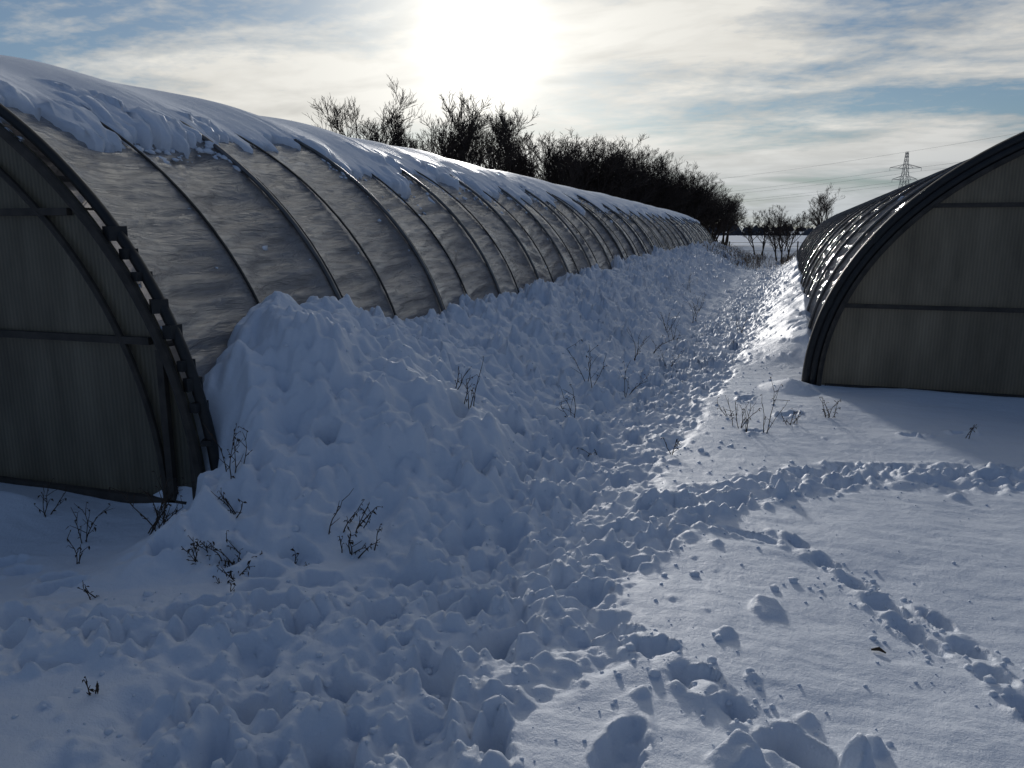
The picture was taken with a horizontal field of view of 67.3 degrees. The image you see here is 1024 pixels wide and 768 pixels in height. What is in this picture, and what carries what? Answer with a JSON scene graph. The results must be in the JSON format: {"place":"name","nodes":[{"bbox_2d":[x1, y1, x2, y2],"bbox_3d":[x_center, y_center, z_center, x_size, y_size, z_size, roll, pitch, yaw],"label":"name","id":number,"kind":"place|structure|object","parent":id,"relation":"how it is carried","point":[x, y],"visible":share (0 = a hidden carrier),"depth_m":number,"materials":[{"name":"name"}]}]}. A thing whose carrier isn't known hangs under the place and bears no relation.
{"place":"outdoors","nodes":[
{"label":"outdoors","id":0,"kind":"place"},
{"bbox_2d":[0,231,1023,767],"bbox_3d":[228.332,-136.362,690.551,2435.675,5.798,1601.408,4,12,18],"label":"snow ground","id":1,"kind":"structure","parent":0,"point":[786,639],"depth_m":4.02,"materials":[{"name":"white snow"}]},
{"bbox_2d":[34,478,67,516],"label":"dry weed","id":2,"kind":"object","parent":1,"relation":"on","point":[60,500],"visible":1,"depth_m":4.69,"materials":[{"name":"brown plant"}]},
{"bbox_2d":[67,530,89,563],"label":"dry weed","id":3,"kind":"object","parent":1,"relation":"on","point":[77,562],"visible":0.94,"depth_m":4.04,"materials":[{"name":"brown plant"}]},
{"bbox_2d":[77,580,96,599],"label":"dry weed","id":4,"kind":"object","parent":1,"relation":"on","point":[87,591],"visible":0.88,"depth_m":3.60,"materials":[{"name":"brown plant"}]},
{"bbox_2d":[66,502,112,543],"bbox_3d":[-2.358,0.790,4.286,0.242,0.318,0.154,4,12,18],"label":"dry weed","id":5,"kind":"object","parent":1,"relation":"on","point":[79,532],"visible":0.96,"depth_m":4.31,"materials":[{"name":"brown plant"}]},
{"bbox_2d":[82,676,98,694],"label":"dry weed","id":6,"kind":"object","parent":1,"relation":"on","point":[96,686],"visible":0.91,"depth_m":2.85,"materials":[{"name":"brown plant"}]},
{"bbox_2d":[109,471,171,531],"bbox_3d":[-1.955,0.645,4.120,0.311,0.322,0.180,-2,11,-12],"label":"dry weed","id":7,"kind":"object","parent":1,"relation":"on","point":[164,506],"visible":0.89,"depth_m":4.13,"materials":[{"name":"brown plant"}]},
{"bbox_2d":[148,475,193,534],"bbox_3d":[-2.013,0.701,4.477,0.306,0.348,0.444,-8,13,-34],"label":"dry weed","id":8,"kind":"object","parent":1,"relation":"on","point":[159,511],"visible":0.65,"depth_m":4.39,"materials":[{"name":"brown plant"}]},
{"bbox_2d":[184,529,230,561],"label":"dry weed","id":9,"kind":"object","parent":1,"relation":"on","point":[197,545],"visible":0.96,"depth_m":3.85,"materials":[{"name":"brown plant"}]},
{"bbox_2d":[181,530,256,567],"bbox_3d":[-1.460,0.866,3.871,0.257,0.243,0.297,8,13,34],"label":"dry weed","id":10,"kind":"object","parent":1,"relation":"on","point":[226,560],"visible":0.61,"depth_m":3.86,"materials":[{"name":"brown plant"}]},
{"bbox_2d":[201,423,251,478],"bbox_3d":[-1.571,0.376,4.328,0.230,0.341,0.227,6,13,29],"label":"dry weed","id":11,"kind":"object","parent":1,"relation":"on","point":[234,438],"visible":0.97,"depth_m":4.29,"materials":[{"name":"brown plant"}]},
{"bbox_2d":[211,491,246,517],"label":"dry weed","id":12,"kind":"object","parent":1,"relation":"on","point":[228,504],"visible":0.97,"depth_m":4.13,"materials":[{"name":"brown plant"}]},
{"bbox_2d":[210,551,262,591],"bbox_3d":[-1.409,0.930,3.776,0.284,0.136,0.364,1,11,6],"label":"dry weed","id":13,"kind":"object","parent":1,"relation":"on","point":[230,574],"visible":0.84,"depth_m":3.75,"materials":[{"name":"brown plant"}]},
{"bbox_2d":[290,548,306,565],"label":"dry weed","id":14,"kind":"object","parent":1,"relation":"on","point":[292,549],"visible":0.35,"depth_m":3.96,"materials":[{"name":"brown plant"}]},
{"bbox_2d":[328,488,382,533],"bbox_3d":[-0.843,0.689,4.097,0.285,0.286,0.155,1,11,4],"label":"dry weed","id":15,"kind":"object","parent":1,"relation":"on","point":[363,513],"visible":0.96,"depth_m":4.12,"materials":[{"name":"brown plant"}]},
{"bbox_2d":[0,55,713,504],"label":"polytunnel greenhouse","id":16,"kind":"object","parent":1,"relation":"on","point":[130,217],"visible":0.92,"depth_m":5.66,"materials":[{"name":"plastic"}]},
{"bbox_2d":[338,524,381,558],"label":"dry weed","id":17,"kind":"object","parent":1,"relation":"on","point":[350,543],"visible":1,"depth_m":4.01,"materials":[{"name":"brown plant"}]},
{"bbox_2d":[455,366,471,389],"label":"dry weed","id":18,"kind":"object","parent":1,"relation":"on","point":[461,377],"visible":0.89,"depth_m":5.76,"materials":[{"name":"brown plant"}]},
{"bbox_2d":[461,356,483,408],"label":"dry weed","id":19,"kind":"object","parent":1,"relation":"on","point":[471,390],"visible":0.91,"depth_m":5.46,"materials":[{"name":"brown plant"}]},
{"bbox_2d":[291,76,747,245],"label":"bare trees","id":20,"kind":"object","parent":1,"relation":"on","point":[614,175],"visible":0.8,"depth_m":71.78,"materials":[{"name":"brown plant"}]},
{"bbox_2d":[558,384,575,417],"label":"dry weed","id":21,"kind":"object","parent":1,"relation":"on","point":[568,404],"visible":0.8,"depth_m":6.75,"materials":[{"name":"brown plant"}]},
{"bbox_2d":[567,340,606,387],"bbox_3d":[0.763,-0.192,7.881,0.443,0.507,0.237,4,12,18],"label":"dry weed","id":22,"kind":"object","parent":1,"relation":"on","point":[588,365],"visible":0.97,"depth_m":7.93,"materials":[{"name":"brown plant"}]},
{"bbox_2d":[618,360,649,397],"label":"dry weed","id":23,"kind":"object","parent":1,"relation":"on","point":[628,381],"visible":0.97,"depth_m":8.28,"materials":[{"name":"brown plant"}]},
{"bbox_2d":[627,327,648,360],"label":"dry weed","id":24,"kind":"object","parent":1,"relation":"on","point":[638,346],"visible":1,"depth_m":9.73,"materials":[{"name":"brown plant"}]},
{"bbox_2d":[653,335,679,352],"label":"dry weed","id":25,"kind":"object","parent":1,"relation":"on","point":[661,344],"visible":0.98,"depth_m":10.99,"materials":[{"name":"brown plant"}]},
{"bbox_2d":[658,311,679,331],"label":"dry weed","id":26,"kind":"object","parent":1,"relation":"on","point":[667,321],"visible":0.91,"depth_m":12.88,"materials":[{"name":"brown plant"}]},
{"bbox_2d":[659,316,679,339],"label":"dry weed","id":27,"kind":"object","parent":1,"relation":"on","point":[671,328],"visible":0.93,"depth_m":12.11,"materials":[{"name":"brown plant"}]},
{"bbox_2d":[661,437,679,454],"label":"dry weed","id":28,"kind":"object","parent":1,"relation":"on","point":[674,446],"visible":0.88,"depth_m":6.06,"materials":[{"name":"brown plant"}]},
{"bbox_2d":[661,349,682,367],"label":"dry weed","id":29,"kind":"object","parent":1,"relation":"on","point":[673,358],"visible":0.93,"depth_m":9.93,"materials":[{"name":"brown plant"}]},
{"bbox_2d":[688,294,701,322],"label":"dry weed","id":30,"kind":"object","parent":1,"relation":"on","point":[694,309],"visible":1,"depth_m":14.69,"materials":[{"name":"brown plant"}]},
{"bbox_2d":[717,397,733,415],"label":"dry weed","id":31,"kind":"object","parent":1,"relation":"on","point":[723,407],"visible":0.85,"depth_m":7.33,"materials":[{"name":"brown plant"}]},
{"bbox_2d":[725,395,761,431],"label":"dry weed","id":32,"kind":"object","parent":1,"relation":"on","point":[746,421],"visible":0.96,"depth_m":6.88,"materials":[{"name":"brown plant"}]},
{"bbox_2d":[702,239,796,269],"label":"dry grass","id":33,"kind":"structure","parent":1,"relation":"on","point":[747,259],"depth_m":41.39,"materials":[{"name":"plant"}]},
{"bbox_2d":[735,209,773,254],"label":"bare tree","id":34,"kind":"object","parent":1,"relation":"on","point":[749,228],"visible":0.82,"depth_m":61.40,"materials":[{"name":"brown plant"}]},
{"bbox_2d":[719,241,798,255],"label":"wire fence","id":35,"kind":"object","parent":1,"relation":"on","point":[729,242],"visible":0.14,"depth_m":56.65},
{"bbox_2d":[710,229,810,235],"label":"distant hedge","id":36,"kind":"object","parent":1,"relation":"on","point":[805,232],"visible":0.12,"depth_m":312.57,"materials":[{"name":"black plant"}]},
{"bbox_2d":[709,224,817,231],"bbox_3d":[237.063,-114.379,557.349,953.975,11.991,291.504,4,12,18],"label":"distant treeline","id":37,"kind":"object","parent":1,"relation":"on","point":[809,229],"visible":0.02,"depth_m":633.22,"materials":[{"name":"black plant"}]},
{"bbox_2d":[760,377,789,433],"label":"dry weed","id":38,"kind":"object","parent":1,"relation":"on","point":[772,409],"visible":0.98,"depth_m":6.70,"materials":[{"name":"brown plant"}]},
{"bbox_2d":[756,205,816,262],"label":"bare tree","id":39,"kind":"object","parent":1,"relation":"on","point":[774,230],"visible":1,"depth_m":44.01,"materials":[{"name":"brown plant"}]},
{"bbox_2d":[771,214,801,250],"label":"bare tree","id":40,"kind":"object","parent":1,"relation":"on","point":[796,218],"visible":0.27,"depth_m":74.33,"materials":[{"name":"brown plant"}]},
{"bbox_2d":[781,408,801,424],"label":"dry weed","id":41,"kind":"object","parent":1,"relation":"on","point":[792,417],"visible":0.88,"depth_m":7.00,"materials":[{"name":"brown plant"}]},
{"bbox_2d":[805,183,845,226],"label":"bare tree","id":42,"kind":"object","parent":1,"relation":"on","point":[826,206],"visible":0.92,"depth_m":107.30,"materials":[{"name":"brown plant"}]},
{"bbox_2d":[819,397,840,417],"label":"dry weed","id":43,"kind":"object","parent":1,"relation":"on","point":[828,414],"visible":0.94,"depth_m":7.18,"materials":[{"name":"brown plant"}]},
{"bbox_2d":[871,647,885,653],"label":"dead leaf","id":44,"kind":"object","parent":1,"relation":"on","point":[878,649],"visible":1,"depth_m":3.21,"materials":[{"name":"brown plant"}]},
{"bbox_2d":[890,152,921,187],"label":"electricity pylon","id":45,"kind":"object","parent":1,"relation":"on","point":[907,160],"visible":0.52,"depth_m":346.24,"materials":[{"name":"metal"}]},
{"bbox_2d":[696,133,1015,202],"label":"power lines","id":46,"kind":"object","parent":45,"relation":"attached to","point":[850,176],"visible":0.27,"depth_m":370.67,"materials":[{"name":"metal"}]},
{"bbox_2d":[796,131,1023,397],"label":"polytunnel greenhouse","id":47,"kind":"object","parent":1,"relation":"on","point":[918,284],"visible":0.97,"depth_m":8.17,"materials":[{"name":"polythene plastic sheeting"},{"name":"galvanised steel"}]},
{"bbox_2d":[966,424,976,438],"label":"dry weed","id":48,"kind":"object","parent":1,"relation":"on","point":[972,429],"visible":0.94,"depth_m":6.43,"materials":[{"name":"brown plant"}]},
{"bbox_2d":[0,0,1023,229],"label":"sky","id":49,"kind":"structure","parent":0,"point":[734,89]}
]}

